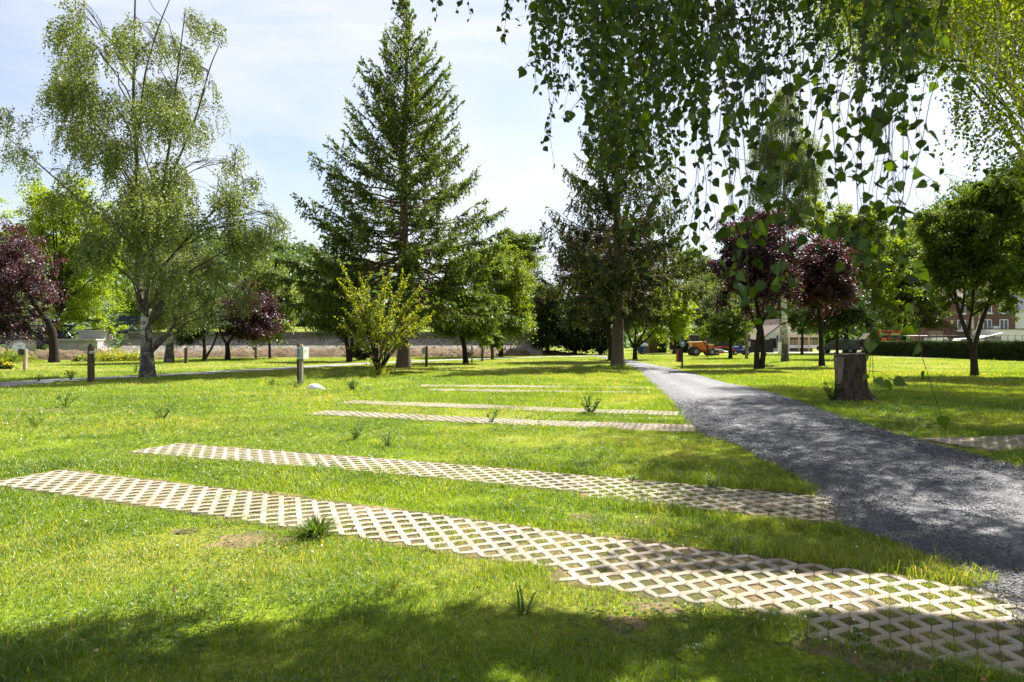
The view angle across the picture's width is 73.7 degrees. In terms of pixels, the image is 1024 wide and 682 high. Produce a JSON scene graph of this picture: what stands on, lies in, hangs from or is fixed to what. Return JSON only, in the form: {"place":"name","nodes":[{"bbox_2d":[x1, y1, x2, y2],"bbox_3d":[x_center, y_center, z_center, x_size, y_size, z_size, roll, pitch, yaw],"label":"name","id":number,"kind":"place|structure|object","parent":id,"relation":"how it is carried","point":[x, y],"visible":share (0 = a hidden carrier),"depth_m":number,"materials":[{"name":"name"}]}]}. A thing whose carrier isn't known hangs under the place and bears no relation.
{"place":"outdoors","nodes":[
{"label":"outdoors","id":0,"kind":"place"},
{"bbox_2d":[0,356,579,386],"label":"path","id":1,"kind":"structure","parent":0,"point":[18,383],"depth_m":33.40,"materials":[{"name":"gravel"}]},
{"bbox_2d":[152,327,433,331],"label":"embankment","id":2,"kind":"structure","parent":0,"point":[303,330],"depth_m":84.06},
{"bbox_2d":[0,234,831,347],"bbox_3d":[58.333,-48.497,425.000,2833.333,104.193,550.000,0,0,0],"label":"hill","id":3,"kind":"structure","parent":0,"point":[115,342],"depth_m":198.95,"materials":[{"name":"plant"}]},
{"bbox_2d":[0,155,1023,347],"bbox_3d":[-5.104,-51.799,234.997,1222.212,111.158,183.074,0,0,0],"label":"wood","id":4,"kind":"object","parent":3,"relation":"on","point":[300,252],"visible":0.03,"depth_m":250.74,"materials":[{"name":"plant"}]},
{"bbox_2d":[0,347,1023,681],"bbox_3d":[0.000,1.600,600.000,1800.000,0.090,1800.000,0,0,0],"label":"ground","id":5,"kind":"structure","parent":0,"point":[524,631],"depth_m":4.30,"materials":[{"name":"plant"}]},
{"bbox_2d":[0,359,19,368],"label":"bush","id":6,"kind":"object","parent":5,"relation":"on","point":[8,365],"visible":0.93,"depth_m":38.74,"materials":[{"name":"yellow plant"}]},
{"bbox_2d":[5,340,35,351],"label":"stone arch","id":7,"kind":"structure","parent":5,"relation":"on","point":[26,345],"depth_m":70.05,"materials":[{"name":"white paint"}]},
{"bbox_2d":[0,348,45,361],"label":"bush","id":8,"kind":"object","parent":5,"relation":"on","point":[6,356],"visible":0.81,"depth_m":52.53,"materials":[{"name":"green plant"}]},
{"bbox_2d":[18,349,27,369],"bbox_3d":[-26.702,1.062,37.288,0.356,1.270,0.288,0,0,6],"label":"wooden post","id":9,"kind":"object","parent":5,"relation":"on","point":[24,352],"visible":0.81,"depth_m":37.25,"materials":[{"name":"beige paint"}]},
{"bbox_2d":[21,410,46,425],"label":"weed","id":10,"kind":"object","parent":5,"relation":"on","point":[31,421],"visible":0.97,"depth_m":12.62,"materials":[{"name":"green plant"}]},
{"bbox_2d":[0,325,72,343],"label":"footbridge","id":11,"kind":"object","parent":5,"relation":"on","point":[39,329],"visible":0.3,"depth_m":76.48,"materials":[{"name":"paint"}]},
{"bbox_2d":[0,213,75,362],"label":"plum tree","id":12,"kind":"object","parent":5,"relation":"on","point":[16,277],"visible":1,"depth_m":50.10,"materials":[{"name":"purple plant"}]},
{"bbox_2d":[0,173,132,339],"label":"honey locust","id":13,"kind":"object","parent":5,"relation":"on","point":[80,295],"visible":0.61,"depth_m":74.51,"materials":[{"name":"green plant"}]},
{"bbox_2d":[55,392,80,406],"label":"weed","id":14,"kind":"object","parent":5,"relation":"on","point":[59,397],"visible":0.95,"depth_m":16.21,"materials":[{"name":"green plant"}]},
{"bbox_2d":[44,330,112,350],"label":"stone abutment","id":15,"kind":"object","parent":5,"relation":"on","point":[97,339],"visible":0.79,"depth_m":73.32,"materials":[{"name":"stone"}]},
{"bbox_2d":[0,347,163,359],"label":"earth bank","id":16,"kind":"structure","parent":5,"relation":"on","point":[63,355],"depth_m":58.18,"materials":[{"name":"stone"}]},
{"bbox_2d":[87,344,94,381],"bbox_3d":[-16.324,0.907,26.477,0.247,1.584,0.310,0,0,-11],"label":"wooden post","id":17,"kind":"object","parent":5,"relation":"on","point":[90,362],"visible":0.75,"depth_m":26.44,"materials":[{"name":"brown wood"}]},
{"bbox_2d":[80,343,156,361],"bbox_3d":[-31.454,0.928,54.532,5.755,1.498,4.337,0,0,-23],"label":"bush","id":18,"kind":"object","parent":5,"relation":"on","point":[111,356],"visible":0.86,"depth_m":54.10,"materials":[{"name":"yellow plant"}]},
{"bbox_2d":[117,316,153,341],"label":"footbridge","id":19,"kind":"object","parent":5,"relation":"on","point":[126,318],"visible":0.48,"depth_m":84.10,"materials":[{"name":"paint"}]},
{"bbox_2d":[0,0,294,377],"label":"birch tree","id":20,"kind":"object","parent":5,"relation":"on","point":[149,207],"visible":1,"depth_m":28.91,"materials":[{"name":"green plant"}]},
{"bbox_2d":[114,279,219,329],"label":"oak tree","id":21,"kind":"object","parent":5,"relation":"on","point":[129,292],"visible":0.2,"depth_m":121.30,"materials":[{"name":"green plant"}]},
{"bbox_2d":[131,249,209,362],"bbox_3d":[-25.064,-2.547,50.166,5.273,8.603,4.851,0,0,40],"label":"birch tree","id":22,"kind":"object","parent":5,"relation":"on","point":[169,354],"visible":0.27,"depth_m":50.08,"materials":[{"name":"green plant"}]},
{"bbox_2d":[168,527,199,534],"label":"soil","id":23,"kind":"structure","parent":5,"relation":"on","point":[187,532],"depth_m":5.66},
{"bbox_2d":[165,300,240,361],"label":"tree","id":24,"kind":"object","parent":5,"relation":"on","point":[188,340],"visible":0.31,"depth_m":52.73,"materials":[{"name":"green plant"}]},
{"bbox_2d":[198,531,281,548],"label":"soil","id":25,"kind":"structure","parent":5,"relation":"on","point":[243,538],"depth_m":5.42,"materials":[{"name":"soil"}]},
{"bbox_2d":[213,279,290,359],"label":"plum tree","id":26,"kind":"object","parent":5,"relation":"on","point":[255,327],"visible":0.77,"depth_m":57.12,"materials":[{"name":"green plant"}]},
{"bbox_2d":[225,255,312,357],"bbox_3d":[-22.194,-2.951,62.988,7.270,9.754,7.801,0,0,25],"label":"maple tree","id":27,"kind":"object","parent":5,"relation":"on","point":[264,282],"visible":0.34,"depth_m":62.11,"materials":[{"name":"green plant"}]},
{"bbox_2d":[264,535,299,545],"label":"soil","id":28,"kind":"structure","parent":5,"relation":"on","point":[282,540],"depth_m":5.38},
{"bbox_2d":[297,343,308,383],"bbox_3d":[-7.858,0.883,25.459,0.446,1.590,0.325,0,0,27],"label":"hookup post","id":29,"kind":"object","parent":5,"relation":"on","point":[302,353],"visible":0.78,"depth_m":25.46,"materials":[{"name":"grey wood"}]},
{"bbox_2d":[286,511,344,538],"bbox_3d":[-1.580,1.482,5.516,0.550,0.199,0.568,0,0,0],"label":"grass tuft","id":30,"kind":"object","parent":5,"relation":"on","point":[314,528],"visible":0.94,"depth_m":5.50,"materials":[{"name":"green plant"}]},
{"bbox_2d":[120,332,542,354],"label":"stone wall","id":31,"kind":"structure","parent":5,"relation":"on","point":[305,340],"depth_m":77.42,"materials":[{"name":"stone"}]},
{"bbox_2d":[293,283,384,361],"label":"multi stem tree","id":32,"kind":"object","parent":5,"relation":"on","point":[350,353],"visible":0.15,"depth_m":52.89,"materials":[{"name":"green plant"}]},
{"bbox_2d":[342,343,372,360],"bbox_3d":[-12.152,1.411,55.900,3.168,2.968,3.037,0,0,0],"label":"bush","id":33,"kind":"object","parent":5,"relation":"on","point":[360,354],"visible":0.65,"depth_m":55.21,"materials":[{"name":"green plant"}]},
{"bbox_2d":[347,419,369,438],"bbox_3d":[-2.549,1.453,11.072,0.413,0.334,0.351,0,0,-32],"label":"weed","id":34,"kind":"object","parent":5,"relation":"on","point":[355,429],"visible":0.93,"depth_m":11.06,"materials":[{"name":"green plant"}]},
{"bbox_2d":[156,346,587,357],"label":"earth bank","id":35,"kind":"structure","parent":5,"relation":"on","point":[339,352],"depth_m":68.18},
{"bbox_2d":[326,259,435,374],"bbox_3d":[-6.391,-1.088,32.047,4.981,5.514,3.766,0,0,25],"label":"shrub","id":36,"kind":"object","parent":5,"relation":"on","point":[378,366],"visible":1,"depth_m":31.89,"materials":[{"name":"green plant"}]},
{"bbox_2d":[272,0,510,367],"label":"spruce tree","id":37,"kind":"object","parent":5,"relation":"on","point":[326,300],"visible":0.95,"depth_m":38.75,"materials":[{"name":"green plant"}]},
{"bbox_2d":[414,286,517,362],"bbox_3d":[-3.285,-1.194,48.987,7.823,5.911,6.157,0,0,0],"label":"tree","id":38,"kind":"object","parent":5,"relation":"on","point":[462,332],"visible":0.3,"depth_m":48.74,"materials":[{"name":"green plant"}]},
{"bbox_2d":[465,334,494,360],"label":"young tree","id":39,"kind":"object","parent":5,"relation":"on","point":[488,341],"visible":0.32,"depth_m":54.36,"materials":[{"name":"green plant"}]},
{"bbox_2d":[125,443,836,523],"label":"soil","id":40,"kind":"structure","parent":5,"relation":"on","point":[759,502],"depth_m":7.55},
{"bbox_2d":[132,443,834,522],"bbox_3d":[-1.167,1.597,8.279,9.190,0.090,1.081,0,0,25],"label":"paver strip","id":41,"kind":"object","parent":40,"relation":"on","point":[385,462],"visible":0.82,"depth_m":7.56,"materials":[{"name":"concrete"}]},
{"bbox_2d":[703,471,719,487],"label":"weed","id":42,"kind":"object","parent":41,"relation":"on","point":[710,485],"visible":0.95,"depth_m":7.26,"materials":[{"name":"green plant"}]},
{"bbox_2d":[486,332,504,358],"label":"young tree","id":43,"kind":"object","parent":5,"relation":"on","point":[497,340],"visible":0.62,"depth_m":59.02,"materials":[{"name":"green plant"}]},
{"bbox_2d":[308,410,696,432],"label":"soil","id":44,"kind":"structure","parent":5,"relation":"on","point":[541,421],"depth_m":13.21,"materials":[{"name":"soil"}]},
{"bbox_2d":[309,410,694,431],"bbox_3d":[-0.516,1.609,13.658,8.139,0.077,1.171,0,0,19],"label":"paver strip","id":45,"kind":"object","parent":44,"relation":"on","point":[496,421],"visible":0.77,"depth_m":13.49,"materials":[{"name":"concrete"}]},
{"bbox_2d":[461,236,544,356],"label":"maple tree","id":46,"kind":"object","parent":5,"relation":"on","point":[507,281],"visible":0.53,"depth_m":68.23,"materials":[{"name":"green plant"}]},
{"bbox_2d":[0,406,1017,681],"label":"fallen leaves","id":47,"kind":"object","parent":5,"relation":"on","point":[498,550],"visible":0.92,"depth_m":5.16,"materials":[{"name":"brown plant"}]},
{"bbox_2d":[0,381,1023,681],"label":"clover","id":48,"kind":"object","parent":5,"relation":"on","point":[340,433],"depth_m":5.46,"materials":[{"name":"plant"}]},
{"bbox_2d":[0,469,1023,681],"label":"soil","id":49,"kind":"structure","parent":5,"relation":"on","point":[756,587],"depth_m":4.64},
{"bbox_2d":[0,470,1023,678],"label":"paver strip","id":50,"kind":"object","parent":49,"relation":"on","point":[1013,645],"visible":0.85,"depth_m":4.69,"materials":[{"name":"concrete"}]},
{"bbox_2d":[848,626,869,643],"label":"weed","id":51,"kind":"object","parent":50,"relation":"on","point":[854,634],"visible":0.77,"depth_m":3.57,"materials":[{"name":"green plant"}]},
{"bbox_2d":[345,400,678,415],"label":"soil","id":52,"kind":"structure","parent":5,"relation":"on","point":[511,410],"depth_m":16.16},
{"bbox_2d":[342,400,677,415],"bbox_3d":[-0.339,1.607,16.346,8.450,0.073,0.959,0,0,20],"label":"paver strip","id":53,"kind":"object","parent":52,"relation":"on","point":[654,412],"visible":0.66,"depth_m":16.26,"materials":[{"name":"concrete"}]},
{"bbox_2d":[501,585,543,615],"bbox_3d":[0.060,1.500,3.945,0.274,0.163,0.165,0,0,0],"label":"weed","id":54,"kind":"object","parent":5,"relation":"on","point":[522,607],"visible":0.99,"depth_m":3.97,"materials":[{"name":"green plant"}]},
{"bbox_2d":[496,226,552,321],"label":"alder tree","id":55,"kind":"object","parent":5,"relation":"on","point":[524,241],"visible":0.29,"depth_m":90.25,"materials":[{"name":"green plant"}]},
{"bbox_2d":[526,272,577,353],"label":"dark shrub","id":56,"kind":"object","parent":5,"relation":"on","point":[551,330],"visible":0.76,"depth_m":76.14,"materials":[{"name":"green plant"}]},
{"bbox_2d":[549,304,611,354],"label":"dark shrub","id":57,"kind":"object","parent":5,"relation":"on","point":[582,339],"visible":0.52,"depth_m":77.66,"materials":[{"name":"green plant"}]},
{"bbox_2d":[565,513,607,523],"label":"soil","id":58,"kind":"structure","parent":5,"relation":"on","point":[587,518],"depth_m":6.06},
{"bbox_2d":[579,394,600,414],"bbox_3d":[1.730,1.395,14.974,0.538,0.475,0.453,0,0,0],"label":"weed","id":59,"kind":"object","parent":5,"relation":"on","point":[589,406],"visible":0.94,"depth_m":14.90,"materials":[{"name":"green plant"}]},
{"bbox_2d":[529,215,677,360],"bbox_3d":[7.287,-4.241,54.445,11.096,11.992,9.866,0,0,43],"label":"copper beech","id":60,"kind":"object","parent":5,"relation":"on","point":[606,328],"visible":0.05,"depth_m":54.16,"materials":[{"name":"green plant"}]},
{"bbox_2d":[587,314,624,354],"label":"dark shrub","id":61,"kind":"object","parent":5,"relation":"on","point":[603,346],"visible":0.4,"depth_m":78.87,"materials":[{"name":"green plant"}]},
{"bbox_2d":[597,614,650,636],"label":"soil","id":62,"kind":"structure","parent":5,"relation":"on","point":[636,625],"depth_m":3.80,"materials":[{"name":"soil"}]},
{"bbox_2d":[537,57,712,366],"bbox_3d":[6.816,-8.204,43.089,10.615,19.937,10.520,0,0,0],"label":"spruce tree","id":63,"kind":"object","parent":5,"relation":"on","point":[612,290],"visible":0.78,"depth_m":41.88,"materials":[{"name":"green plant"}]},
{"bbox_2d":[612,290,679,358],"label":"apple tree","id":64,"kind":"object","parent":5,"relation":"on","point":[655,330],"visible":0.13,"depth_m":59.21,"materials":[{"name":"green plant"}]},
{"bbox_2d":[623,601,682,613],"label":"soil","id":65,"kind":"structure","parent":5,"relation":"on","point":[660,606],"depth_m":4.04,"materials":[{"name":"soil"}]},
{"bbox_2d":[644,281,701,352],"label":"yellow tree","id":66,"kind":"object","parent":5,"relation":"on","point":[677,324],"visible":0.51,"depth_m":86.16,"materials":[{"name":"green plant"}]},
{"bbox_2d":[391,0,974,429],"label":"birch tree","id":67,"kind":"object","parent":5,"relation":"on","point":[709,44],"visible":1,"depth_m":2.68,"materials":[{"name":"green plant"}]},
{"bbox_2d":[676,339,690,352],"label":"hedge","id":68,"kind":"object","parent":5,"relation":"on","point":[685,347],"visible":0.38,"depth_m":91.68,"materials":[{"name":"green plant"}]},
{"bbox_2d":[651,241,724,349],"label":"oak tree","id":69,"kind":"object","parent":5,"relation":"on","point":[691,250],"visible":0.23,"depth_m":123.91,"materials":[{"name":"green plant"}]},
{"bbox_2d":[687,341,715,355],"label":"site dumper","id":70,"kind":"object","parent":5,"relation":"on","point":[697,348],"visible":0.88,"depth_m":73.22,"materials":[{"name":"orange paint"}]},
{"bbox_2d":[693,323,711,356],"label":"young tree","id":71,"kind":"object","parent":5,"relation":"on","point":[698,329],"visible":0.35,"depth_m":69.46,"materials":[{"name":"green plant"}]},
{"bbox_2d":[676,272,737,333],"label":"willow tree","id":72,"kind":"object","parent":5,"relation":"on","point":[705,302],"visible":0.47,"depth_m":105.58,"materials":[{"name":"green plant"}]},
{"bbox_2d":[701,297,765,357],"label":"tree","id":73,"kind":"object","parent":5,"relation":"on","point":[725,326],"visible":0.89,"depth_m":62.41,"materials":[{"name":"green plant"}]},
{"bbox_2d":[732,343,749,354],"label":"ride on mower","id":74,"kind":"object","parent":5,"relation":"on","point":[736,348],"visible":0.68,"depth_m":77.68,"materials":[{"name":"blue paint"}]},
{"bbox_2d":[709,339,773,352],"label":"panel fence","id":75,"kind":"object","parent":5,"relation":"on","point":[769,346],"visible":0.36,"depth_m":91.97,"materials":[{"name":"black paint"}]},
{"bbox_2d":[704,206,831,368],"bbox_3d":[14.350,-3.293,39.278,6.987,10.125,6.007,0,0,-19],"label":"plum tree","id":76,"kind":"object","parent":5,"relation":"on","point":[755,273],"visible":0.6,"depth_m":38.70,"materials":[{"name":"purple plant"}]},
{"bbox_2d":[748,274,804,326],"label":"oak tree","id":77,"kind":"object","parent":5,"relation":"on","point":[768,316],"visible":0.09,"depth_m":152.77,"materials":[{"name":"green plant"}]},
{"bbox_2d":[744,87,828,361],"bbox_3d":[21.407,-9.183,53.090,6.120,21.873,5.804,0,0,0],"label":"birch tree","id":78,"kind":"object","parent":5,"relation":"on","point":[780,127],"visible":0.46,"depth_m":52.75,"materials":[{"name":"green plant"}]},
{"bbox_2d":[776,289,815,354],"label":"dark tree","id":79,"kind":"object","parent":5,"relation":"on","point":[792,320],"visible":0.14,"depth_m":80.16,"materials":[{"name":"green plant"}]},
{"bbox_2d":[781,334,818,351],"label":"veranda","id":80,"kind":"object","parent":5,"relation":"on","point":[794,342],"visible":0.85,"depth_m":100.01,"materials":[{"name":"beige paint"}]},
{"bbox_2d":[772,634,865,658],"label":"soil","id":81,"kind":"structure","parent":5,"relation":"on","point":[815,650],"depth_m":3.51,"materials":[{"name":"soil"}]},
{"bbox_2d":[780,238,869,365],"bbox_3d":[20.192,-2.483,43.618,5.953,8.473,4.869,0,0,0],"label":"plum tree","id":82,"kind":"object","parent":5,"relation":"on","point":[829,280],"visible":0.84,"depth_m":42.91,"materials":[{"name":"purple plant"}]},
{"bbox_2d":[822,381,842,400],"bbox_3d":[8.452,1.303,18.003,0.565,0.604,0.509,0,0,29],"label":"weed","id":83,"kind":"object","parent":5,"relation":"on","point":[829,391],"visible":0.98,"depth_m":17.97,"materials":[{"name":"green plant"}]},
{"bbox_2d":[792,282,886,353],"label":"dark tree","id":84,"kind":"object","parent":5,"relation":"on","point":[844,318],"visible":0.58,"depth_m":58.08,"materials":[{"name":"green plant"}]},
{"bbox_2d":[816,339,862,352],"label":"van","id":85,"kind":"object","parent":5,"relation":"on","point":[851,345],"visible":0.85,"depth_m":85.69,"materials":[{"name":"black paint"}]},
{"bbox_2d":[786,190,929,352],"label":"lime tree","id":86,"kind":"object","parent":5,"relation":"on","point":[885,291],"visible":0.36,"depth_m":89.04,"materials":[{"name":"green plant"}]},
{"bbox_2d":[833,353,884,402],"bbox_3d":[9.073,0.985,18.030,1.473,1.351,1.194,0,0,0],"label":"tree stump","id":87,"kind":"object","parent":5,"relation":"on","point":[850,369],"visible":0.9,"depth_m":17.69,"materials":[{"name":"wood"}]},
{"bbox_2d":[841,651,931,674],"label":"soil","id":88,"kind":"structure","parent":5,"relation":"on","point":[886,659],"depth_m":3.35,"materials":[{"name":"soil"}]},
{"bbox_2d":[877,331,901,340],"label":"play shelter","id":89,"kind":"object","parent":5,"relation":"on","point":[890,334],"visible":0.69,"depth_m":86.47,"materials":[{"name":"red paint"}]},
{"bbox_2d":[774,0,1023,199],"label":"birch tree","id":90,"kind":"object","parent":5,"relation":"on","point":[989,19],"visible":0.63,"depth_m":13.82,"materials":[{"name":"green plant"}]},
{"bbox_2d":[868,221,962,340],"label":"maple tree","id":91,"kind":"object","parent":5,"relation":"on","point":[928,322],"visible":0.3,"depth_m":99.80,"materials":[{"name":"green plant"}]},
{"bbox_2d":[863,340,1023,360],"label":"hedge","id":92,"kind":"object","parent":5,"relation":"on","point":[998,350],"visible":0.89,"depth_m":62.10,"materials":[{"name":"green plant"}]},
{"bbox_2d":[898,166,1023,375],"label":"cherry tree","id":93,"kind":"object","parent":5,"relation":"on","point":[965,244],"visible":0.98,"depth_m":31.44,"materials":[{"name":"green plant"}]},
{"bbox_2d":[911,284,1017,340],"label":"brick house","id":94,"kind":"structure","parent":5,"relation":"on","point":[1000,321],"depth_m":100.00,"materials":[{"name":"brown brick"}]},
{"bbox_2d":[916,435,1023,451],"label":"soil","id":95,"kind":"structure","parent":5,"relation":"on","point":[980,448],"depth_m":10.67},
{"bbox_2d":[925,435,1023,450],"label":"paver strip","id":96,"kind":"object","parent":95,"relation":"on","point":[972,441],"visible":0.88,"depth_m":10.72,"materials":[{"name":"concrete"}]},
{"bbox_2d":[957,276,995,340],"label":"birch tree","id":97,"kind":"object","parent":5,"relation":"on","point":[978,292],"visible":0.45,"depth_m":80.38,"materials":[{"name":"green plant"}]},
{"bbox_2d":[929,335,1023,340],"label":"wire fence","id":98,"kind":"object","parent":5,"relation":"on","point":[974,335],"visible":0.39,"depth_m":79.98,"materials":[{"name":"black paint"}]},
{"bbox_2d":[971,333,1002,340],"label":"lean to","id":99,"kind":"object","parent":5,"relation":"on","point":[982,338],"visible":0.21,"depth_m":93.00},
{"bbox_2d":[970,326,1023,340],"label":"white annex","id":100,"kind":"object","parent":5,"relation":"on","point":[993,329],"visible":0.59,"depth_m":94.00,"materials":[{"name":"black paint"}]},
{"bbox_2d":[0,0,1023,299],"label":"sky","id":101,"kind":"structure","parent":0,"point":[285,69],"materials":[{"name":"white"}]},
{"bbox_2d":[636,331,658,352],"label":"shed","id":102,"kind":"structure","parent":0,"point":[651,347],"depth_m":90.90,"materials":[{"name":"brown wood"}]},
{"bbox_2d":[679,334,719,346],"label":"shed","id":103,"kind":"structure","parent":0,"point":[694,338],"depth_m":95.50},
{"bbox_2d":[749,318,795,351],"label":"gable house","id":104,"kind":"structure","parent":0,"point":[772,330],"depth_m":104.00,"materials":[{"name":"paint"}]},
{"bbox_2d":[590,355,1023,648],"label":"gravel path","id":105,"kind":"structure","parent":0,"point":[676,384],"depth_m":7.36,"materials":[{"name":"gravel"}]},
{"bbox_2d":[859,333,872,352],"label":"play house","id":106,"kind":"structure","parent":0,"point":[864,336],"depth_m":85.90,"materials":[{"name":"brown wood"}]},
{"bbox_2d":[1013,295,1023,328],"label":"white house","id":107,"kind":"structure","parent":0,"point":[1019,324],"depth_m":101.00,"materials":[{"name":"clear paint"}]},
{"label":"soil","id":108,"kind":"structure","parent":0,"visible":0},
{"bbox_2d":[428,389,647,392],"bbox_3d":[0.752,1.589,21.365,7.028,0.084,0.898,0,0,12],"label":"paver strip","id":109,"kind":"object","parent":108,"relation":"on","point":[510,391],"visible":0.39,"depth_m":21.64,"materials":[{"name":"concrete"}]},
{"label":"soil","id":110,"kind":"structure","parent":0,"visible":0},
{"bbox_2d":[417,385,646,387],"bbox_3d":[0.673,1.593,23.559,8.008,0.077,0.935,0,0,9],"label":"paver strip","id":111,"kind":"object","parent":110,"relation":"on","point":[511,386],"visible":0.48,"depth_m":23.57,"materials":[{"name":"concrete"}]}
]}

